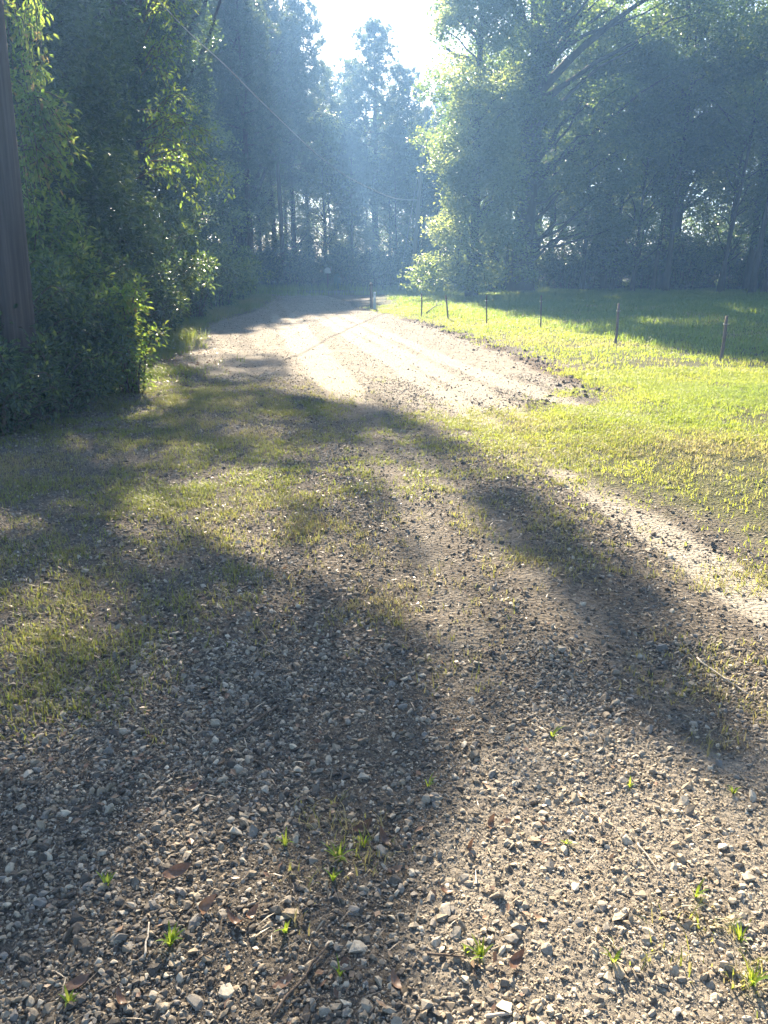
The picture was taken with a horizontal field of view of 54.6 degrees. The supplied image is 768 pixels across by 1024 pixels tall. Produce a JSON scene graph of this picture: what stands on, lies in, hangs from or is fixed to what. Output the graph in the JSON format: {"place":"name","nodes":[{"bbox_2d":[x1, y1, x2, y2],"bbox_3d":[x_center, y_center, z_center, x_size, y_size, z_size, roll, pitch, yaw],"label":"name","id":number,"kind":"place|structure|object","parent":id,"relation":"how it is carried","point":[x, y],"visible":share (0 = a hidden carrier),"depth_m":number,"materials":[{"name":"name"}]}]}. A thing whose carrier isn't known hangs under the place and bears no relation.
{"place":"outdoors","nodes":[
{"label":"outdoors","id":0,"kind":"place"},
{"bbox_2d":[3,0,93,248],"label":"climbing vine","id":1,"kind":"object","parent":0,"point":[37,116],"visible":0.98,"depth_m":8.11,"materials":[{"name":"green plant"}]},
{"bbox_2d":[0,274,767,1023],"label":"ground","id":2,"kind":"structure","parent":0,"point":[384,356],"depth_m":3.27,"materials":[{"name":"gravel"}]},
{"bbox_2d":[0,0,42,420],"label":"utility pole","id":3,"kind":"object","parent":2,"relation":"on","point":[15,283],"visible":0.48,"depth_m":7.10,"materials":[{"name":"brown wood"}]},
{"bbox_2d":[0,325,76,435],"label":"shrub","id":4,"kind":"object","parent":2,"relation":"on","point":[11,392],"visible":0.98,"depth_m":6.96,"materials":[{"name":"green plant"}]},
{"bbox_2d":[5,315,129,415],"bbox_3d":[-3.542,-1.467,7.958,1.519,1.234,1.208,-9,20,-26],"label":"shrub","id":5,"kind":"object","parent":2,"relation":"on","point":[81,380],"visible":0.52,"depth_m":7.92,"materials":[{"name":"green plant"}]},
{"bbox_2d":[19,154,120,313],"bbox_3d":[-4.866,-3.191,10.066,2.343,3.091,2.155,0,18,0],"label":"shrub","id":6,"kind":"object","parent":2,"relation":"on","point":[66,251],"visible":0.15,"depth_m":9.93,"materials":[{"name":"green plant"}]},
{"bbox_2d":[0,240,148,404],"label":"shrub","id":7,"kind":"object","parent":2,"relation":"on","point":[41,300],"visible":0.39,"depth_m":8.01,"materials":[{"name":"green plant"}]},
{"bbox_2d":[3,0,175,357],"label":"broadleaf tree","id":8,"kind":"object","parent":2,"relation":"on","point":[66,12],"visible":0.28,"depth_m":12.01,"materials":[{"name":"green plant"}]},
{"bbox_2d":[32,217,149,315],"bbox_3d":[-4.696,-3.158,11.149,2.075,2.361,2.070,16,24,40],"label":"shrub","id":9,"kind":"object","parent":2,"relation":"on","point":[103,252],"visible":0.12,"depth_m":10.90,"materials":[{"name":"green plant"}]},
{"bbox_2d":[31,265,151,397],"bbox_3d":[-3.744,-2.043,8.884,2.009,1.715,1.774,0,18,0],"label":"shrub","id":10,"kind":"object","parent":2,"relation":"on","point":[108,330],"visible":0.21,"depth_m":8.60,"materials":[{"name":"green plant"}]},
{"bbox_2d":[8,0,201,340],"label":"broadleaf tree","id":11,"kind":"object","parent":2,"relation":"on","point":[97,108],"visible":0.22,"depth_m":14.12,"materials":[{"name":"green plant"}]},
{"bbox_2d":[30,0,180,254],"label":"broadleaf tree","id":12,"kind":"object","parent":2,"relation":"on","point":[129,27],"depth_m":15.80,"materials":[{"name":"green plant"}]},
{"bbox_2d":[93,274,171,394],"bbox_3d":[-3.171,-2.086,9.184,1.027,1.629,1.128,0,18,0],"label":"leafy sapling","id":13,"kind":"object","parent":2,"relation":"on","point":[132,382],"visible":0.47,"depth_m":9.08,"materials":[{"name":"green plant"}]},
{"bbox_2d":[81,220,191,345],"bbox_3d":[-5.088,-4.087,13.908,2.983,2.534,2.635,0,18,0],"label":"shrub","id":14,"kind":"object","parent":2,"relation":"on","point":[160,306],"visible":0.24,"depth_m":13.93,"materials":[{"name":"green plant"}]},
{"bbox_2d":[98,0,214,291],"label":"broadleaf tree","id":15,"kind":"object","parent":2,"relation":"on","point":[134,77],"visible":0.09,"depth_m":21.62,"materials":[{"name":"green plant"}]},
{"bbox_2d":[99,0,221,302],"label":"broadleaf tree","id":16,"kind":"object","parent":2,"relation":"on","point":[138,146],"visible":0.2,"depth_m":23.36,"materials":[{"name":"green plant"}]},
{"bbox_2d":[104,193,221,332],"bbox_3d":[-5.353,-5.366,16.549,3.341,3.245,2.994,0,18,0],"label":"shrub","id":17,"kind":"object","parent":2,"relation":"on","point":[199,267],"visible":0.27,"depth_m":16.63,"materials":[{"name":"green plant"}]},
{"bbox_2d":[154,920,185,946],"bbox_3d":[-0.489,0.988,1.720,0.065,0.052,0.074,0,18,0],"label":"weed sprout","id":18,"kind":"object","parent":2,"relation":"on","point":[171,937],"visible":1,"depth_m":1.73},
{"bbox_2d":[119,0,224,135],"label":"pine tree","id":19,"kind":"object","parent":2,"relation":"on","point":[217,94],"visible":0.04,"depth_m":35.68,"materials":[{"name":"green plant"}]},
{"bbox_2d":[155,862,191,877],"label":"fallen leaf","id":20,"kind":"object","parent":2,"relation":"on","point":[176,870],"visible":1,"depth_m":1.92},
{"bbox_2d":[125,0,230,252],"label":"broadleaf tree","id":21,"kind":"object","parent":2,"relation":"on","point":[197,14],"visible":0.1,"depth_m":29.01,"materials":[{"name":"green plant"}]},
{"bbox_2d":[91,293,275,402],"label":"verge grass","id":22,"kind":"structure","parent":2,"relation":"on","point":[182,334],"depth_m":15.97,"materials":[{"name":"plant"}]},
{"bbox_2d":[140,199,244,319],"bbox_3d":[-5.779,-7.036,21.347,3.756,3.565,3.593,0,18,0],"label":"shrub","id":23,"kind":"object","parent":2,"relation":"on","point":[196,307],"visible":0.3,"depth_m":21.13,"materials":[{"name":"green plant"}]},
{"bbox_2d":[138,0,249,302],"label":"broadleaf tree","id":24,"kind":"object","parent":2,"relation":"on","point":[180,109],"visible":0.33,"depth_m":27.61,"materials":[{"name":"green plant"}]},
{"bbox_2d":[136,84,254,251],"bbox_3d":[-8.910,-15.530,36.451,5.433,9.877,4.818,-3,18,-8],"label":"broadleaf tree","id":25,"kind":"object","parent":2,"relation":"on","point":[227,139],"visible":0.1,"depth_m":36.24,"materials":[{"name":"green plant"}]},
{"bbox_2d":[154,0,243,239],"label":"pine tree","id":26,"kind":"object","parent":2,"relation":"on","point":[229,88],"visible":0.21,"depth_m":37.40,"materials":[{"name":"green plant"}]},
{"bbox_2d":[157,0,244,231],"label":"pine tree","id":27,"kind":"object","parent":2,"relation":"on","point":[221,99],"visible":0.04,"depth_m":39.59,"materials":[{"name":"green plant"}]},
{"bbox_2d":[184,234,264,307],"bbox_3d":[-6.153,-8.625,27.262,3.531,2.939,3.590,0,18,0],"label":"shrub","id":28,"kind":"object","parent":2,"relation":"on","point":[248,281],"visible":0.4,"depth_m":26.95,"materials":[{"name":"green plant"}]},
{"bbox_2d":[189,0,288,282],"bbox_3d":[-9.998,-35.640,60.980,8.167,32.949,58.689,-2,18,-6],"label":"broadleaf tree","id":29,"kind":"object","parent":2,"relation":"on","point":[238,200],"visible":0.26,"depth_m":41.99,"materials":[{"name":"green plant"}]},
{"bbox_2d":[210,244,275,299],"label":"shrub","id":30,"kind":"object","parent":2,"relation":"on","point":[247,248],"visible":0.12,"depth_m":33.74,"materials":[{"name":"green plant"}]},
{"bbox_2d":[197,0,304,291],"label":"pine tree","id":31,"kind":"object","parent":2,"relation":"on","point":[268,139],"visible":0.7,"depth_m":39.32,"materials":[{"name":"green plant"}]},
{"bbox_2d":[222,0,303,251],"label":"pine tree","id":32,"kind":"object","parent":2,"relation":"on","point":[276,107],"visible":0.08,"depth_m":44.39,"materials":[{"name":"green plant"}]},
{"bbox_2d":[223,130,312,252],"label":"broadleaf tree","id":33,"kind":"object","parent":2,"relation":"on","point":[274,217],"visible":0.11,"depth_m":53.36,"materials":[{"name":"green plant"}]},
{"bbox_2d":[255,244,297,289],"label":"undergrowth shrub","id":34,"kind":"object","parent":2,"relation":"on","point":[273,278],"visible":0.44,"depth_m":51.73,"materials":[{"name":"green plant"}]},
{"bbox_2d":[240,133,323,252],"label":"broadleaf tree","id":35,"kind":"object","parent":2,"relation":"on","point":[287,241],"visible":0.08,"depth_m":56.64,"materials":[{"name":"green plant"}]},
{"bbox_2d":[248,0,320,286],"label":"pine tree","id":36,"kind":"object","parent":2,"relation":"on","point":[275,16],"visible":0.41,"depth_m":47.90,"materials":[{"name":"green plant"}]},
{"bbox_2d":[256,238,320,288],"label":"undergrowth shrub","id":37,"kind":"object","parent":2,"relation":"on","point":[278,259],"visible":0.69,"depth_m":51.73,"materials":[{"name":"green plant"}]},
{"bbox_2d":[255,150,324,266],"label":"broadleaf tree","id":38,"kind":"object","parent":2,"relation":"on","point":[305,232],"visible":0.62,"depth_m":52.91,"materials":[{"name":"green plant"}]},
{"bbox_2d":[270,942,329,1019],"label":"twig","id":39,"kind":"object","parent":2,"relation":"on","point":[312,965],"visible":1,"depth_m":1.63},
{"bbox_2d":[265,12,343,250],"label":"pine tree","id":40,"kind":"object","parent":2,"relation":"on","point":[317,128],"visible":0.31,"depth_m":51.19,"materials":[{"name":"green plant"}]},
{"bbox_2d":[280,0,348,227],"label":"pine tree","id":41,"kind":"object","parent":2,"relation":"on","point":[297,7],"visible":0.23,"depth_m":54.04,"materials":[{"name":"green plant"}]},
{"bbox_2d":[273,104,365,264],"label":"broadleaf tree","id":42,"kind":"object","parent":2,"relation":"on","point":[321,138],"visible":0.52,"depth_m":54.67,"materials":[{"name":"green plant"}]},
{"bbox_2d":[288,235,356,285],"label":"undergrowth shrub","id":43,"kind":"object","parent":2,"relation":"on","point":[335,251],"visible":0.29,"depth_m":54.31,"materials":[{"name":"green plant"}]},
{"bbox_2d":[298,60,348,250],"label":"pine tree","id":44,"kind":"object","parent":2,"relation":"on","point":[329,84],"visible":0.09,"depth_m":61.81,"materials":[{"name":"green plant"}]},
{"bbox_2d":[0,469,656,1023],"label":"leaf crumbs","id":45,"kind":"object","parent":2,"relation":"on","point":[376,913],"visible":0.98,"depth_m":2.49,"materials":[{"name":"plant"}]},
{"bbox_2d":[295,113,370,253],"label":"broadleaf tree","id":46,"kind":"object","parent":2,"relation":"on","point":[319,220],"visible":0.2,"depth_m":56.74,"materials":[{"name":"green plant"}]},
{"bbox_2d":[312,119,392,280],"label":"broadleaf tree","id":47,"kind":"object","parent":2,"relation":"on","point":[349,235],"visible":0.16,"depth_m":58.11,"materials":[{"name":"green plant"}]},
{"bbox_2d":[321,243,384,289],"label":"undergrowth shrub","id":48,"kind":"object","parent":2,"relation":"on","point":[350,262],"visible":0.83,"depth_m":51.73,"materials":[{"name":"green plant"}]},
{"bbox_2d":[326,127,381,277],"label":"pine tree","id":49,"kind":"object","parent":2,"relation":"on","point":[354,201],"visible":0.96,"depth_m":53.87,"materials":[{"name":"green plant"}]},
{"bbox_2d":[328,55,382,241],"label":"pine tree","id":50,"kind":"object","parent":2,"relation":"on","point":[343,76],"visible":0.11,"depth_m":61.43,"materials":[{"name":"green plant"}]},
{"bbox_2d":[328,15,420,251],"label":"pine tree","id":51,"kind":"object","parent":2,"relation":"on","point":[375,50],"visible":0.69,"depth_m":56.14,"materials":[{"name":"green plant"}]},
{"bbox_2d":[0,373,767,670],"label":"scattered gravel","id":52,"kind":"structure","parent":2,"relation":"on","point":[335,633],"depth_m":4.18,"materials":[{"name":"gravel"}]},
{"bbox_2d":[0,461,767,1023],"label":"dry straw","id":53,"kind":"object","parent":2,"relation":"on","point":[404,719],"visible":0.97,"depth_m":2.66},
{"bbox_2d":[356,145,424,263],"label":"broadleaf tree","id":54,"kind":"object","parent":2,"relation":"on","point":[367,242],"visible":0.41,"depth_m":57.37,"materials":[{"name":"green plant"}]},
{"bbox_2d":[369,122,421,258],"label":"pine tree","id":55,"kind":"object","parent":2,"relation":"on","point":[391,135],"visible":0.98,"depth_m":54.70,"materials":[{"name":"green plant"}]},
{"bbox_2d":[375,238,421,285],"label":"undergrowth shrub","id":56,"kind":"object","parent":2,"relation":"on","point":[394,245],"visible":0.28,"depth_m":55.08,"materials":[{"name":"green plant"}]},
{"bbox_2d":[377,62,429,247],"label":"pine tree","id":57,"kind":"object","parent":2,"relation":"on","point":[411,81],"visible":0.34,"depth_m":57.88,"materials":[{"name":"green plant"}]},
{"bbox_2d":[383,252,426,289],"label":"undergrowth shrub","id":58,"kind":"object","parent":2,"relation":"on","point":[402,274],"visible":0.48,"depth_m":52.18,"materials":[{"name":"green plant"}]},
{"bbox_2d":[398,109,427,290],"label":"utility pole","id":59,"kind":"object","parent":2,"relation":"on","point":[418,198],"visible":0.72,"depth_m":46.74,"materials":[{"name":"grey wood"}]},
{"bbox_2d":[158,0,415,199],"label":"overhead wire","id":60,"kind":"object","parent":59,"relation":"attached to","point":[275,114],"visible":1,"depth_m":20.14,"materials":[{"name":"metal"}]},
{"bbox_2d":[133,0,241,213],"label":"hanging vine","id":61,"kind":"object","parent":60,"relation":"hanging from","point":[162,130],"visible":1,"depth_m":11.91,"materials":[{"name":"green plant"}]},
{"bbox_2d":[380,121,452,264],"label":"broadleaf tree","id":62,"kind":"object","parent":2,"relation":"on","point":[429,248],"visible":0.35,"depth_m":57.57,"materials":[{"name":"green plant"}]},
{"bbox_2d":[398,104,439,242],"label":"pine tree","id":63,"kind":"object","parent":2,"relation":"on","point":[429,108],"visible":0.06,"depth_m":60.63,"materials":[{"name":"green plant"}]},
{"bbox_2d":[416,108,455,255],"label":"pine tree","id":64,"kind":"object","parent":2,"relation":"on","point":[432,190],"visible":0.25,"depth_m":56.62,"materials":[{"name":"green plant"}]},
{"bbox_2d":[397,0,549,296],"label":"sweetgum tree","id":65,"kind":"object","parent":2,"relation":"on","point":[461,177],"visible":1,"depth_m":30.98,"materials":[{"name":"green plant"}]},
{"bbox_2d":[428,20,560,259],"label":"broadleaf tree","id":66,"kind":"object","parent":2,"relation":"on","point":[466,51],"visible":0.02,"depth_m":41.65,"materials":[{"name":"green plant"}]},
{"bbox_2d":[442,26,564,291],"bbox_3d":[5.472,-16.552,35.315,5.814,12.211,5.070,-16,24,-40],"label":"slim tree","id":67,"kind":"object","parent":2,"relation":"on","point":[468,65],"visible":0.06,"depth_m":33.60,"materials":[{"name":"green plant"}]},
{"bbox_2d":[407,318,611,409],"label":"soil clods","id":68,"kind":"object","parent":2,"relation":"on","point":[558,385],"visible":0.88,"depth_m":12.21,"materials":[{"name":"soil"}]},
{"bbox_2d":[485,27,572,290],"bbox_3d":[6.189,-16.944,36.488,4.818,12.186,5.288,16,24,40],"label":"slim tree","id":69,"kind":"object","parent":2,"relation":"on","point":[507,255],"visible":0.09,"depth_m":35.59,"materials":[{"name":"green plant"}]},
{"bbox_2d":[489,0,609,284],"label":"broadleaf tree","id":70,"kind":"object","parent":2,"relation":"on","point":[548,152],"visible":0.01,"depth_m":45.27,"materials":[{"name":"green plant"}]},
{"bbox_2d":[487,1,617,284],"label":"broadleaf tree","id":71,"kind":"object","parent":2,"relation":"on","point":[564,233],"visible":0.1,"depth_m":40.84,"materials":[{"name":"green plant"}]},
{"bbox_2d":[535,244,587,288],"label":"undergrowth shrub","id":72,"kind":"object","parent":2,"relation":"on","point":[567,259],"visible":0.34,"depth_m":39.20,"materials":[{"name":"green plant"}]},
{"bbox_2d":[533,242,602,288],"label":"undergrowth shrub","id":73,"kind":"object","parent":2,"relation":"on","point":[571,276],"visible":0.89,"depth_m":38.34,"materials":[{"name":"green plant"}]},
{"bbox_2d":[404,0,734,292],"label":"oak tree","id":74,"kind":"object","parent":2,"relation":"on","point":[545,31],"visible":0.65,"depth_m":32.76,"materials":[{"name":"green plant"}]},
{"bbox_2d":[405,365,767,569],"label":"lawn grass","id":75,"kind":"structure","parent":2,"relation":"on","point":[671,390],"depth_m":7.65,"materials":[{"name":"plant"}]},
{"bbox_2d":[566,239,620,290],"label":"undergrowth shrub","id":76,"kind":"object","parent":2,"relation":"on","point":[590,278],"visible":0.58,"depth_m":38.65,"materials":[{"name":"green plant"}]},
{"bbox_2d":[549,21,639,289],"bbox_3d":[10.226,-16.903,36.391,4.354,12.051,5.701,7,19,19],"label":"slim tree","id":77,"kind":"object","parent":2,"relation":"on","point":[583,269],"visible":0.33,"depth_m":35.27,"materials":[{"name":"green plant"}]},
{"bbox_2d":[545,2,662,250],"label":"broadleaf tree","id":78,"kind":"object","parent":2,"relation":"on","point":[613,204],"visible":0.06,"depth_m":41.93,"materials":[{"name":"green plant"}]},
{"bbox_2d":[579,236,651,288],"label":"undergrowth shrub","id":79,"kind":"object","parent":2,"relation":"on","point":[617,282],"visible":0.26,"depth_m":39.10,"materials":[{"name":"green plant"}]},
{"bbox_2d":[561,13,696,290],"bbox_3d":[11.950,-17.050,36.239,6.013,12.438,5.082,13,22,33],"label":"slim tree","id":80,"kind":"object","parent":2,"relation":"on","point":[619,65],"visible":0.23,"depth_m":34.58,"materials":[{"name":"green plant"}]},
{"bbox_2d":[546,0,714,289],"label":"broadleaf tree","id":81,"kind":"object","parent":2,"relation":"on","point":[602,281],"visible":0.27,"depth_m":35.42,"materials":[{"name":"green plant"}]},
{"bbox_2d":[619,249,659,288],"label":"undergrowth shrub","id":82,"kind":"object","parent":2,"relation":"on","point":[641,268],"visible":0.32,"depth_m":39.29,"materials":[{"name":"green plant"}]},
{"bbox_2d":[587,43,701,290],"bbox_3d":[12.538,-15.907,35.479,5.682,10.659,5.328,-11,21,-30],"label":"broadleaf tree","id":83,"kind":"object","parent":2,"relation":"on","point":[640,244],"visible":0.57,"depth_m":35.02,"materials":[{"name":"green plant"}]},
{"bbox_2d":[617,229,678,288],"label":"undergrowth shrub","id":84,"kind":"object","parent":2,"relation":"on","point":[646,273],"visible":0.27,"depth_m":38.95,"materials":[{"name":"green plant"}]},
{"bbox_2d":[615,10,733,290],"bbox_3d":[13.076,-16.446,34.578,5.997,12.298,4.322,0,18,0],"label":"slim tree","id":85,"kind":"object","parent":2,"relation":"on","point":[655,269],"visible":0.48,"depth_m":33.38,"materials":[{"name":"green plant"}]},
{"bbox_2d":[594,0,767,288],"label":"broadleaf tree","id":86,"kind":"object","parent":2,"relation":"on","point":[660,275],"visible":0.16,"depth_m":35.32,"materials":[{"name":"green plant"}]},
{"bbox_2d":[643,226,721,289],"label":"undergrowth shrub","id":87,"kind":"object","parent":2,"relation":"on","point":[684,266],"visible":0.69,"depth_m":37.61,"materials":[{"name":"green plant"}]},
{"bbox_2d":[627,0,747,291],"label":"slim tree","id":88,"kind":"object","parent":2,"relation":"on","point":[666,278],"visible":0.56,"depth_m":33.19,"materials":[{"name":"green plant"}]},
{"bbox_2d":[633,27,754,247],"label":"broadleaf tree","id":89,"kind":"object","parent":2,"relation":"on","point":[699,220],"visible":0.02,"depth_m":45.44,"materials":[{"name":"green plant"}]},
{"bbox_2d":[623,0,767,247],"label":"broadleaf tree","id":90,"kind":"object","parent":2,"relation":"on","point":[679,220],"visible":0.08,"depth_m":41.87,"materials":[{"name":"green plant"}]},
{"bbox_2d":[673,29,767,291],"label":"broadleaf tree","id":91,"kind":"object","parent":2,"relation":"on","point":[709,212],"visible":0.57,"depth_m":35.20,"materials":[{"name":"green plant"}]},
{"bbox_2d":[677,0,767,292],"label":"slim tree","id":92,"kind":"object","parent":2,"relation":"on","point":[748,98],"visible":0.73,"depth_m":32.21,"materials":[{"name":"green plant"}]},
{"bbox_2d":[677,0,767,290],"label":"broadleaf tree","id":93,"kind":"object","parent":2,"relation":"on","point":[750,263],"visible":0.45,"depth_m":33.82,"materials":[{"name":"green plant"}]},
{"bbox_2d":[706,242,766,289],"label":"undergrowth shrub","id":94,"kind":"object","parent":2,"relation":"on","point":[732,284],"visible":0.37,"depth_m":39.10,"materials":[{"name":"green plant"}]},
{"bbox_2d":[706,0,767,293],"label":"slim tree","id":95,"kind":"object","parent":2,"relation":"on","point":[752,287],"visible":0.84,"depth_m":31.39,"materials":[{"name":"green plant"}]},
{"bbox_2d":[706,87,767,261],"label":"broadleaf tree","id":96,"kind":"object","parent":2,"relation":"on","point":[744,188],"visible":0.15,"depth_m":38.59,"materials":[{"name":"green plant"}]},
{"bbox_2d":[738,0,767,292],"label":"slim tree","id":97,"kind":"object","parent":2,"relation":"on","point":[764,287],"visible":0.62,"depth_m":32.05,"materials":[{"name":"green plant"}]},
{"bbox_2d":[738,949,767,987],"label":"weed sprout","id":98,"kind":"object","parent":2,"relation":"on","point":[754,979],"visible":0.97,"depth_m":1.63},
{"bbox_2d":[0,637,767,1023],"bbox_3d":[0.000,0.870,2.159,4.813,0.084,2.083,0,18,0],"label":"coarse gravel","id":99,"kind":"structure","parent":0,"point":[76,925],"depth_m":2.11,"materials":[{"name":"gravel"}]},
{"bbox_2d":[0,373,767,1018],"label":"thin grass","id":100,"kind":"structure","parent":0,"point":[286,481],"depth_m":5.07,"materials":[{"name":"plant"}]},
{"bbox_2d":[58,295,764,449],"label":"road gravel","id":101,"kind":"structure","parent":0,"point":[288,298],"depth_m":15.13,"materials":[{"name":"gravel"}]},
{"bbox_2d":[136,0,767,255],"label":"sky","id":102,"kind":"structure","parent":0,"point":[339,17],"materials":[{"name":"white"}]},
{"bbox_2d":[245,278,735,295],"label":"verge grass","id":103,"kind":"structure","parent":0,"point":[268,289],"depth_m":42.57,"materials":[{"name":"plant"}]},
{"bbox_2d":[359,297,767,380],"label":"lawn grass","id":104,"kind":"structure","parent":0,"point":[523,325],"depth_m":15.35,"materials":[{"name":"plant"}]},
{"bbox_2d":[379,284,767,360],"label":"field grass","id":105,"kind":"structure","parent":0,"point":[557,296],"depth_m":23.01,"materials":[{"name":"plant"}]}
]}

